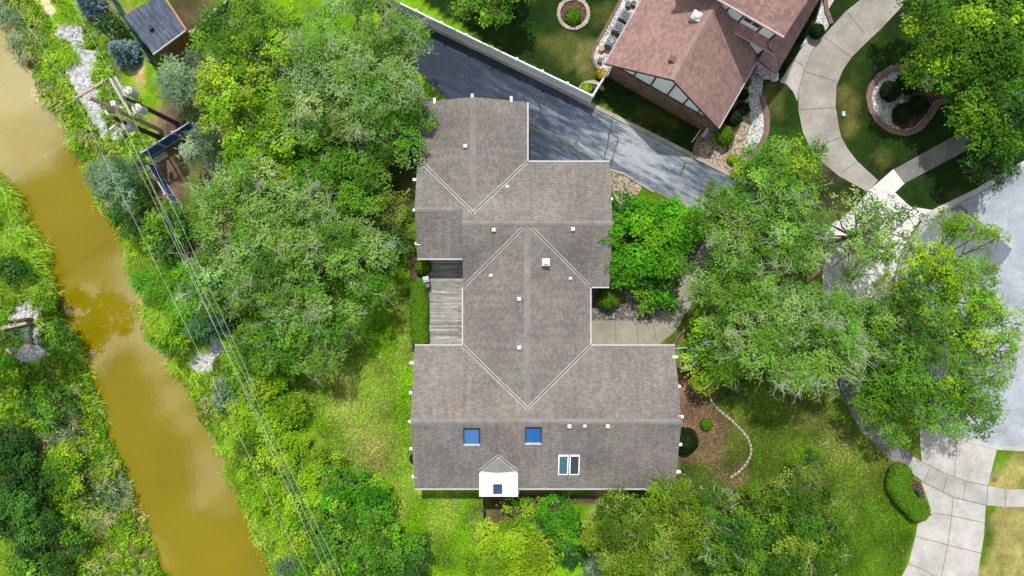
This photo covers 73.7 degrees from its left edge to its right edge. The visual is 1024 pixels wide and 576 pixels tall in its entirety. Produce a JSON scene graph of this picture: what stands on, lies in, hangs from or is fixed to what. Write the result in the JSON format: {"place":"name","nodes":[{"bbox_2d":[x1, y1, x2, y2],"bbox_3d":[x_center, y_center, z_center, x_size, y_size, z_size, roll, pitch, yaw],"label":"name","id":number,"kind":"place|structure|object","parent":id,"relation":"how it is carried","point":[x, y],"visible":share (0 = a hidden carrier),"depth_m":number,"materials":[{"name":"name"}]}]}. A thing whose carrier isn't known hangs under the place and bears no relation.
{"place":"outdoors","nodes":[
{"label":"outdoors","id":0,"kind":"place"},
{"bbox_2d":[0,21,271,575],"bbox_3d":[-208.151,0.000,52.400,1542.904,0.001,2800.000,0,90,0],"label":"river water","id":1,"kind":"structure","parent":0,"point":[158,433],"depth_m":52.40,"materials":[{"name":"liquid"}]},
{"bbox_2d":[0,0,1023,575],"bbox_3d":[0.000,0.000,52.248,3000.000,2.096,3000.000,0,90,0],"label":"ground","id":2,"kind":"structure","parent":0,"point":[534,34],"depth_m":51.20,"materials":[{"name":"plant"}]},
{"bbox_2d":[0,355,28,412],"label":"bank shrub","id":3,"kind":"object","parent":2,"relation":"on","point":[13,384],"visible":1,"depth_m":49.58,"materials":[{"name":"green plant"}]},
{"bbox_2d":[0,416,41,491],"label":"bank shrub","id":4,"kind":"object","parent":2,"relation":"on","point":[20,457],"visible":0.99,"depth_m":49.09,"materials":[{"name":"green plant"}]},
{"bbox_2d":[0,476,57,539],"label":"bank shrub","id":5,"kind":"object","parent":2,"relation":"on","point":[17,506],"visible":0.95,"depth_m":48.95,"materials":[{"name":"green plant"}]},
{"bbox_2d":[4,506,90,575],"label":"bank shrub","id":6,"kind":"object","parent":2,"relation":"on","point":[30,542],"visible":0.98,"depth_m":48.97,"materials":[{"name":"green plant"}]},
{"bbox_2d":[18,377,77,434],"bbox_3d":[-34.099,8.723,50.492,4.286,2.104,4.293,0,90,0],"label":"bank shrub","id":7,"kind":"object","parent":2,"relation":"on","point":[48,411],"visible":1,"depth_m":50.18,"materials":[{"name":"green plant"}]},
{"bbox_2d":[34,317,84,360],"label":"bank shrub","id":8,"kind":"object","parent":2,"relation":"on","point":[58,337],"visible":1,"depth_m":50.35,"materials":[{"name":"green plant"}]},
{"bbox_2d":[35,438,85,497],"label":"bank shrub","id":9,"kind":"object","parent":2,"relation":"on","point":[62,464],"visible":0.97,"depth_m":50.00,"materials":[{"name":"green plant"}]},
{"bbox_2d":[55,21,108,140],"bbox_3d":[-31.833,-15.601,51.220,2.748,0.404,9.310,-18,90,0],"label":"riprap","id":10,"kind":"object","parent":2,"relation":"on","point":[79,74],"visible":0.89,"depth_m":51.12,"materials":[{"name":"stone"}]},
{"bbox_2d":[0,174,168,575],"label":"riverbank","id":11,"kind":"structure","parent":2,"relation":"on","point":[8,295],"depth_m":51.29,"materials":[{"name":"green plant"}]},
{"bbox_2d":[80,148,152,213],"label":"silver tree","id":12,"kind":"object","parent":2,"relation":"on","point":[123,177],"visible":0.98,"depth_m":48.02,"materials":[{"name":"green plant"}]},
{"bbox_2d":[107,39,144,71],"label":"blue spruce","id":13,"kind":"object","parent":2,"relation":"on","point":[125,52],"visible":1,"depth_m":50.21,"materials":[{"name":"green plant"}]},
{"bbox_2d":[107,192,161,245],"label":"tree","id":14,"kind":"object","parent":2,"relation":"on","point":[116,217],"visible":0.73,"depth_m":48.79,"materials":[{"name":"green plant"}]},
{"bbox_2d":[109,76,179,125],"bbox_3d":[-25.355,-12.741,47.850,0.966,7.300,2.862,-29,90,0],"label":"utility pole","id":15,"kind":"object","parent":2,"relation":"on","point":[138,107],"visible":1,"depth_m":45.01,"materials":[{"name":"brown wood"}]},
{"bbox_2d":[124,0,195,60],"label":"garden shed","id":16,"kind":"structure","parent":2,"relation":"on","point":[161,27],"depth_m":48.70,"materials":[{"name":"grey"}]},
{"bbox_2d":[0,0,329,575],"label":"riverbank","id":17,"kind":"structure","parent":2,"relation":"on","point":[138,263],"depth_m":51.20,"materials":[{"name":"green plant"}]},
{"bbox_2d":[138,197,198,265],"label":"tree","id":18,"kind":"object","parent":2,"relation":"on","point":[158,225],"visible":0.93,"depth_m":48.05,"materials":[{"name":"green plant"}]},
{"bbox_2d":[129,255,208,325],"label":"sumac tree","id":19,"kind":"object","parent":2,"relation":"on","point":[172,279],"visible":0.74,"depth_m":48.47,"materials":[{"name":"green plant"}]},
{"bbox_2d":[143,312,199,357],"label":"sumac tree","id":20,"kind":"object","parent":2,"relation":"on","point":[172,336],"visible":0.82,"depth_m":49.14,"materials":[{"name":"green plant"}]},
{"bbox_2d":[152,46,207,123],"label":"silver tree","id":21,"kind":"object","parent":2,"relation":"on","point":[177,88],"visible":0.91,"depth_m":47.74,"materials":[{"name":"green plant"}]},
{"bbox_2d":[175,120,227,175],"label":"silver tree","id":22,"kind":"object","parent":2,"relation":"on","point":[209,150],"visible":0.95,"depth_m":47.88,"materials":[{"name":"green plant"}]},
{"bbox_2d":[182,304,233,344],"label":"sumac tree","id":23,"kind":"object","parent":2,"relation":"on","point":[203,329],"visible":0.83,"depth_m":48.55,"materials":[{"name":"green plant"}]},
{"bbox_2d":[166,233,291,322],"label":"locust tree","id":24,"kind":"object","parent":2,"relation":"on","point":[221,265],"visible":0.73,"depth_m":45.78,"materials":[{"name":"green plant"}]},
{"bbox_2d":[209,368,254,412],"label":"bank shrub","id":25,"kind":"object","parent":2,"relation":"on","point":[226,387],"visible":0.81,"depth_m":49.56,"materials":[{"name":"green plant"}]},
{"bbox_2d":[180,145,296,301],"bbox_3d":[-17.721,-4.584,47.325,8.715,8.059,8.800,-37,90,0],"label":"locust tree","id":26,"kind":"object","parent":2,"relation":"on","point":[216,201],"visible":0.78,"depth_m":45.48,"materials":[{"name":"green plant"}]},
{"bbox_2d":[187,51,289,141],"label":"maple tree","id":27,"kind":"object","parent":2,"relation":"on","point":[241,98],"visible":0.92,"depth_m":46.04,"materials":[{"name":"green plant"}]},
{"bbox_2d":[186,0,315,86],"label":"ash tree","id":28,"kind":"object","parent":2,"relation":"on","point":[247,40],"visible":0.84,"depth_m":46.03,"materials":[{"name":"green plant"}]},
{"bbox_2d":[226,424,278,482],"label":"bank shrub","id":29,"kind":"object","parent":2,"relation":"on","point":[242,460],"visible":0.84,"depth_m":49.52,"materials":[{"name":"green plant"}]},
{"bbox_2d":[225,374,284,443],"bbox_3d":[-18.743,8.781,50.017,4.901,2.745,5.068,0,90,0],"label":"bank shrub","id":30,"kind":"object","parent":2,"relation":"on","point":[247,416],"visible":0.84,"depth_m":49.46,"materials":[{"name":"green plant"}]},
{"bbox_2d":[224,310,300,382],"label":"tree","id":31,"kind":"object","parent":2,"relation":"on","point":[245,335],"visible":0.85,"depth_m":46.70,"materials":[{"name":"green plant"}]},
{"bbox_2d":[236,458,292,517],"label":"bank shrub","id":32,"kind":"object","parent":2,"relation":"on","point":[276,489],"visible":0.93,"depth_m":49.63,"materials":[{"name":"green plant"}]},
{"bbox_2d":[232,351,297,407],"bbox_3d":[-17.959,6.810,49.606,4.653,3.417,4.698,0,90,0],"label":"bank shrub","id":33,"kind":"object","parent":2,"relation":"on","point":[277,382],"visible":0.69,"depth_m":49.07,"materials":[{"name":"green plant"}]},
{"bbox_2d":[216,89,326,201],"bbox_3d":[-16.805,-9.260,48.104,6.899,6.351,7.966,41,90,0],"label":"maple tree","id":34,"kind":"object","parent":2,"relation":"on","point":[283,156],"visible":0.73,"depth_m":46.41,"materials":[{"name":"green plant"}]},
{"bbox_2d":[252,418,310,473],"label":"bank shrub","id":35,"kind":"object","parent":2,"relation":"on","point":[292,451],"visible":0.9,"depth_m":49.54,"materials":[{"name":"green plant"}]},
{"bbox_2d":[255,391,309,441],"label":"bank shrub","id":36,"kind":"object","parent":2,"relation":"on","point":[283,410],"visible":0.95,"depth_m":49.41,"materials":[{"name":"green plant"}]},
{"bbox_2d":[263,504,328,567],"bbox_3d":[-15.484,18.044,49.768,4.863,3.263,4.747,0,90,0],"label":"bank shrub","id":37,"kind":"object","parent":2,"relation":"on","point":[297,531],"visible":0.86,"depth_m":48.98,"materials":[{"name":"green plant"}]},
{"bbox_2d":[213,156,400,341],"bbox_3d":[-13.406,-2.774,47.188,13.250,8.366,12.608,0,90,0],"label":"locust tree","id":38,"kind":"object","parent":2,"relation":"on","point":[320,236],"visible":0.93,"depth_m":45.50,"materials":[{"name":"green plant"}]},
{"bbox_2d":[275,457,343,526],"bbox_3d":[-14.820,14.875,49.853,5.005,2.950,5.152,0,90,0],"label":"bank shrub","id":39,"kind":"object","parent":2,"relation":"on","point":[311,495],"visible":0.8,"depth_m":49.27,"materials":[{"name":"green plant"}]},
{"bbox_2d":[243,251,379,384],"bbox_3d":[-13.878,1.951,47.878,10.253,7.085,9.789,0,90,0],"label":"locust tree","id":40,"kind":"object","parent":2,"relation":"on","point":[332,325],"visible":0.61,"depth_m":46.42,"materials":[{"name":"green plant"}]},
{"bbox_2d":[272,92,351,185],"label":"ash tree","id":41,"kind":"object","parent":2,"relation":"on","point":[318,152],"visible":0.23,"depth_m":47.34,"materials":[{"name":"green plant"}]},
{"bbox_2d":[292,441,346,492],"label":"bank shrub","id":42,"kind":"object","parent":2,"relation":"on","point":[318,454],"visible":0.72,"depth_m":49.77,"materials":[{"name":"green plant"}]},
{"bbox_2d":[289,540,355,575],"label":"bank shrub","id":43,"kind":"object","parent":2,"relation":"on","point":[319,569],"visible":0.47,"depth_m":49.11,"materials":[{"name":"green plant"}]},
{"bbox_2d":[302,491,374,565],"bbox_3d":[-12.345,17.165,49.658,5.528,3.382,5.514,0,90,0],"label":"bank shrub","id":44,"kind":"object","parent":2,"relation":"on","point":[337,529],"visible":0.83,"depth_m":48.64,"materials":[{"name":"green plant"}]},
{"bbox_2d":[312,463,370,521],"bbox_3d":[-12.390,14.834,49.613,4.530,3.447,4.666,0,90,0],"label":"bank shrub","id":45,"kind":"object","parent":2,"relation":"on","point":[346,489],"visible":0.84,"depth_m":48.88,"materials":[{"name":"green plant"}]},
{"bbox_2d":[259,0,439,149],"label":"locust tree","id":46,"kind":"object","parent":2,"relation":"on","point":[361,66],"visible":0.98,"depth_m":45.16,"materials":[{"name":"green plant"}]},
{"bbox_2d":[313,130,394,224],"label":"ash tree","id":47,"kind":"object","parent":2,"relation":"on","point":[354,177],"visible":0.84,"depth_m":47.52,"materials":[{"name":"green plant"}]},
{"bbox_2d":[310,84,439,172],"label":"ash tree","id":48,"kind":"object","parent":2,"relation":"on","point":[383,150],"visible":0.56,"depth_m":47.02,"materials":[{"name":"green plant"}]},
{"bbox_2d":[352,472,403,555],"bbox_3d":[-10.046,16.618,49.675,4.834,3.368,5.079,-40,90,0],"label":"bank shrub","id":49,"kind":"object","parent":2,"relation":"on","point":[377,510],"visible":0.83,"depth_m":48.78,"materials":[{"name":"green plant"}]},
{"bbox_2d":[338,521,423,575],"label":"bank shrub","id":50,"kind":"object","parent":2,"relation":"on","point":[374,562],"visible":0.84,"depth_m":48.73,"materials":[{"name":"green plant"}]},
{"bbox_2d":[296,252,482,575],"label":"lawn grass","id":51,"kind":"structure","parent":2,"relation":"on","point":[407,345],"depth_m":51.15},
{"bbox_2d":[370,186,415,242],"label":"ash tree","id":52,"kind":"object","parent":2,"relation":"on","point":[393,222],"visible":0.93,"depth_m":48.64,"materials":[{"name":"green plant"}]},
{"bbox_2d":[387,529,436,575],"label":"bank shrub","id":53,"kind":"object","parent":2,"relation":"on","point":[412,567],"visible":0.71,"depth_m":49.42,"materials":[{"name":"green plant"}]},
{"bbox_2d":[408,256,425,351],"bbox_3d":[-5.700,1.200,51.196,4.200,0.001,7.200,0,90,0],"label":"deck bed","id":54,"kind":"object","parent":2,"relation":"on","point":[413,272],"visible":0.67,"depth_m":51.20,"materials":[{"name":"brown soil"}]},
{"bbox_2d":[409,277,429,345],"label":"clipped hedge","id":55,"kind":"object","parent":54,"relation":"on","point":[419,312],"visible":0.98,"depth_m":49.98,"materials":[{"name":"green plant"}]},
{"bbox_2d":[426,260,462,343],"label":"wooden deck","id":56,"kind":"structure","parent":2,"relation":"on","point":[445,299],"depth_m":50.85,"materials":[{"name":"grey wood"}]},
{"bbox_2d":[445,0,534,29],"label":"ash tree","id":57,"kind":"object","parent":2,"relation":"on","point":[489,13],"visible":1,"depth_m":47.67,"materials":[{"name":"green plant"}]},
{"bbox_2d":[383,0,610,102],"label":"vinyl fence","id":58,"kind":"object","parent":2,"relation":"on","point":[507,58],"visible":0.98,"depth_m":50.17,"materials":[{"name":"white paint"}]},
{"bbox_2d":[457,515,559,575],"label":"lime tree","id":59,"kind":"object","parent":2,"relation":"on","point":[508,548],"visible":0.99,"depth_m":48.83,"materials":[{"name":"green plant"}]},
{"bbox_2d":[495,496,555,541],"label":"leafy bush","id":60,"kind":"object","parent":2,"relation":"on","point":[525,515],"visible":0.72,"depth_m":49.88,"materials":[{"name":"green plant"}]},
{"bbox_2d":[408,94,687,496],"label":"grey shingle house","id":61,"kind":"structure","parent":2,"relation":"on","point":[524,385],"depth_m":47.51,"materials":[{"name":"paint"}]},
{"bbox_2d":[532,490,581,538],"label":"round bush","id":62,"kind":"object","parent":2,"relation":"on","point":[560,520],"visible":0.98,"depth_m":49.80,"materials":[{"name":"green plant"}]},
{"bbox_2d":[379,1,755,184],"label":"driveway kerb","id":63,"kind":"structure","parent":2,"relation":"on","point":[654,136],"depth_m":51.10,"materials":[{"name":"concrete"}]},
{"bbox_2d":[550,522,601,570],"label":"leafy bush","id":64,"kind":"object","parent":2,"relation":"on","point":[570,557],"visible":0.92,"depth_m":50.09,"materials":[{"name":"green plant"}]},
{"bbox_2d":[576,470,710,575],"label":"olive tree","id":65,"kind":"object","parent":2,"relation":"on","point":[638,521],"visible":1,"depth_m":46.57,"materials":[{"name":"green plant"}]},
{"bbox_2d":[590,239,705,320],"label":"entry gravel","id":66,"kind":"structure","parent":2,"relation":"on","point":[625,309],"depth_m":51.19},
{"bbox_2d":[624,271,683,317],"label":"shrub","id":67,"kind":"object","parent":66,"relation":"on","point":[655,294],"visible":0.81,"depth_m":49.21,"materials":[{"name":"green plant"}]},
{"bbox_2d":[597,188,709,291],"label":"maple tree","id":68,"kind":"object","parent":2,"relation":"on","point":[655,231],"visible":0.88,"depth_m":47.70,"materials":[{"name":"green plant"}]},
{"bbox_2d":[590,240,727,345],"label":"entry walk","id":69,"kind":"structure","parent":2,"relation":"on","point":[663,326],"depth_m":51.19,"materials":[{"name":"concrete"}]},
{"bbox_2d":[665,478,749,566],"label":"olive tree","id":70,"kind":"object","parent":2,"relation":"on","point":[711,526],"visible":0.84,"depth_m":46.84,"materials":[{"name":"green plant"}]},
{"bbox_2d":[677,304,758,396],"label":"tree","id":71,"kind":"object","parent":2,"relation":"on","point":[704,349],"visible":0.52,"depth_m":48.31,"materials":[{"name":"green plant"}]},
{"bbox_2d":[683,176,765,246],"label":"locust tree","id":72,"kind":"object","parent":2,"relation":"on","point":[721,198],"visible":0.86,"depth_m":46.49,"materials":[{"name":"green plant"}]},
{"bbox_2d":[698,86,751,170],"bbox_3d":[17.188,-12.341,51.194,4.260,0.001,7.877,34,90,0],"label":"tan gravel bed","id":73,"kind":"object","parent":2,"relation":"on","point":[710,150],"visible":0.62,"depth_m":51.19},
{"bbox_2d":[744,68,763,150],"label":"white gravel path","id":74,"kind":"structure","parent":73,"relation":"on","point":[756,130],"depth_m":51.19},
{"bbox_2d":[673,218,790,316],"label":"locust tree","id":75,"kind":"object","parent":2,"relation":"on","point":[728,270],"visible":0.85,"depth_m":45.88,"materials":[{"name":"green plant"}]},
{"bbox_2d":[690,499,803,575],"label":"olive tree","id":76,"kind":"object","parent":2,"relation":"on","point":[733,562],"visible":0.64,"depth_m":46.60,"materials":[{"name":"green plant"}]},
{"bbox_2d":[700,272,820,390],"bbox_3d":[16.849,2.853,47.258,7.654,8.081,8.143,13,90,0],"label":"locust tree","id":77,"kind":"object","parent":2,"relation":"on","point":[747,316],"visible":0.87,"depth_m":45.43,"materials":[{"name":"green plant"}]},
{"bbox_2d":[724,132,832,238],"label":"locust tree","id":78,"kind":"object","parent":2,"relation":"on","point":[773,171],"visible":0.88,"depth_m":46.28,"materials":[{"name":"green plant"}]},
{"bbox_2d":[729,180,835,290],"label":"locust tree","id":79,"kind":"object","parent":2,"relation":"on","point":[773,237],"visible":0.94,"depth_m":45.51,"materials":[{"name":"green plant"}]},
{"bbox_2d":[730,443,856,575],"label":"olive tree","id":80,"kind":"object","parent":2,"relation":"on","point":[789,519],"visible":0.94,"depth_m":46.36,"materials":[{"name":"green plant"}]},
{"bbox_2d":[678,370,914,575],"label":"lawn grass","id":81,"kind":"structure","parent":2,"relation":"on","point":[770,458],"depth_m":51.15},
{"bbox_2d":[780,36,821,99],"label":"front walk","id":82,"kind":"structure","parent":2,"relation":"on","point":[792,77],"depth_m":51.19,"materials":[{"name":"concrete"}]},
{"bbox_2d":[748,276,896,404],"bbox_3d":[20.759,3.521,46.227,9.514,10.088,8.723,0,90,0],"label":"locust tree","id":83,"kind":"object","parent":2,"relation":"on","point":[825,331],"visible":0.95,"depth_m":44.56,"materials":[{"name":"green plant"}]},
{"bbox_2d":[810,264,907,370],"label":"locust tree","id":84,"kind":"object","parent":2,"relation":"on","point":[867,317],"visible":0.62,"depth_m":46.00,"materials":[{"name":"green plant"}]},
{"bbox_2d":[826,309,912,464],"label":"curved walk","id":85,"kind":"structure","parent":2,"relation":"on","point":[902,454],"depth_m":51.19,"materials":[{"name":"grey concrete"}]},
{"bbox_2d":[805,184,934,281],"bbox_3d":[23.985,-3.874,47.585,8.227,7.453,6.633,-22,90,0],"label":"locust tree","id":86,"kind":"object","parent":2,"relation":"on","point":[864,244],"visible":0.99,"depth_m":45.83,"materials":[{"name":"green plant"}]},
{"bbox_2d":[823,169,930,316],"bbox_3d":[26.746,-3.371,51.182,6.974,0.004,11.676,22,90,0],"label":"driveway apron","id":87,"kind":"object","parent":2,"relation":"on","point":[891,183],"visible":0.47,"depth_m":51.18,"materials":[{"name":"concrete"}]},
{"bbox_2d":[847,336,941,454],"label":"ash tree","id":88,"kind":"object","parent":2,"relation":"on","point":[896,390],"visible":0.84,"depth_m":46.96,"materials":[{"name":"green plant"}]},
{"bbox_2d":[846,272,955,385],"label":"ash tree","id":89,"kind":"object","parent":2,"relation":"on","point":[926,348],"visible":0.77,"depth_m":46.16,"materials":[{"name":"green plant"}]},
{"bbox_2d":[885,464,924,521],"bbox_3d":[29.472,15.222,51.195,2.571,0.001,4.592,-42,90,0],"label":"hedge bed","id":90,"kind":"object","parent":2,"relation":"on","point":[915,485],"visible":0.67,"depth_m":51.20,"materials":[{"name":"brown soil"}]},
{"bbox_2d":[885,461,930,521],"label":"clipped hedge","id":91,"kind":"object","parent":90,"relation":"on","point":[907,501],"visible":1,"depth_m":50.23,"materials":[{"name":"green plant"}]},
{"bbox_2d":[872,71,948,129],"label":"island gravel","id":92,"kind":"structure","parent":2,"relation":"on","point":[883,109],"depth_m":51.19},
{"bbox_2d":[865,64,960,135],"bbox_3d":[29.653,-14.578,51.120,5.323,0.160,6.554,45,90,0],"label":"brick edging","id":93,"kind":"object","parent":92,"relation":"on","point":[878,121],"visible":0.72,"depth_m":51.04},
{"bbox_2d":[876,205,1014,334],"bbox_3d":[29.669,-1.214,47.839,9.274,6.944,8.894,0,90,0],"label":"maple tree","id":94,"kind":"object","parent":2,"relation":"on","point":[938,273],"visible":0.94,"depth_m":46.44,"materials":[{"name":"green plant"}]},
{"bbox_2d":[894,112,1017,182],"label":"side walk","id":95,"kind":"structure","parent":2,"relation":"on","point":[937,155],"depth_m":51.19,"materials":[{"name":"grey concrete"}]},
{"bbox_2d":[895,0,1023,103],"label":"ash tree","id":96,"kind":"object","parent":2,"relation":"on","point":[960,46],"visible":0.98,"depth_m":45.24,"materials":[{"name":"green plant"}]},
{"bbox_2d":[911,341,1019,446],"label":"ash tree","id":97,"kind":"object","parent":2,"relation":"on","point":[967,408],"visible":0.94,"depth_m":46.48,"materials":[{"name":"green plant"}]},
{"bbox_2d":[908,455,1023,506],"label":"pale curved walk","id":98,"kind":"structure","parent":2,"relation":"on","point":[945,483],"depth_m":51.19,"materials":[{"name":"concrete"}]},
{"bbox_2d":[929,284,1023,404],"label":"ash tree","id":99,"kind":"object","parent":2,"relation":"on","point":[967,337],"visible":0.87,"depth_m":46.51,"materials":[{"name":"green plant"}]},
{"bbox_2d":[941,73,1023,173],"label":"ash tree","id":100,"kind":"object","parent":2,"relation":"on","point":[1003,107],"visible":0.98,"depth_m":46.23,"materials":[{"name":"green plant"}]},
{"bbox_2d":[941,0,1023,79],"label":"ash tree","id":101,"kind":"object","parent":2,"relation":"on","point":[1018,3],"visible":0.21,"depth_m":45.66,"materials":[{"name":"green plant"}]},
{"bbox_2d":[962,148,1021,192],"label":"ash tree","id":102,"kind":"object","parent":2,"relation":"on","point":[1000,170],"visible":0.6,"depth_m":47.59,"materials":[{"name":"green plant"}]},
{"bbox_2d":[375,5,823,265],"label":"asphalt driveway","id":103,"kind":"structure","parent":0,"point":[452,69],"depth_m":51.19,"materials":[{"name":"asphalt"}]},
{"bbox_2d":[604,0,818,130],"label":"tudor house","id":104,"kind":"structure","parent":0,"point":[693,62],"depth_m":46.45,"materials":[{"name":"red"}]},
{"bbox_2d":[798,0,903,191],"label":"circular driveway","id":105,"kind":"structure","parent":0,"point":[850,32],"depth_m":51.19,"materials":[{"name":"concrete"}]},
{"bbox_2d":[902,420,996,575],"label":"double driveway","id":106,"kind":"structure","parent":0,"point":[949,538],"depth_m":51.19,"materials":[{"name":"concrete"}]},
{"bbox_2d":[892,167,1023,446],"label":"street","id":107,"kind":"structure","parent":0,"point":[1003,208],"depth_m":51.19,"materials":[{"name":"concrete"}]},
{"bbox_2d":[910,204,1011,284],"bbox_3d":[33.445,-2.670,51.190,6.035,0.001,5.694,41,90,0],"label":"street patch","id":108,"kind":"object","parent":107,"relation":"on","point":[1003,250],"visible":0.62,"depth_m":51.19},
{"bbox_2d":[919,161,1023,450],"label":"street kerb","id":109,"kind":"structure","parent":107,"relation":"on","point":[970,194],"depth_m":51.10,"materials":[{"name":"concrete"}]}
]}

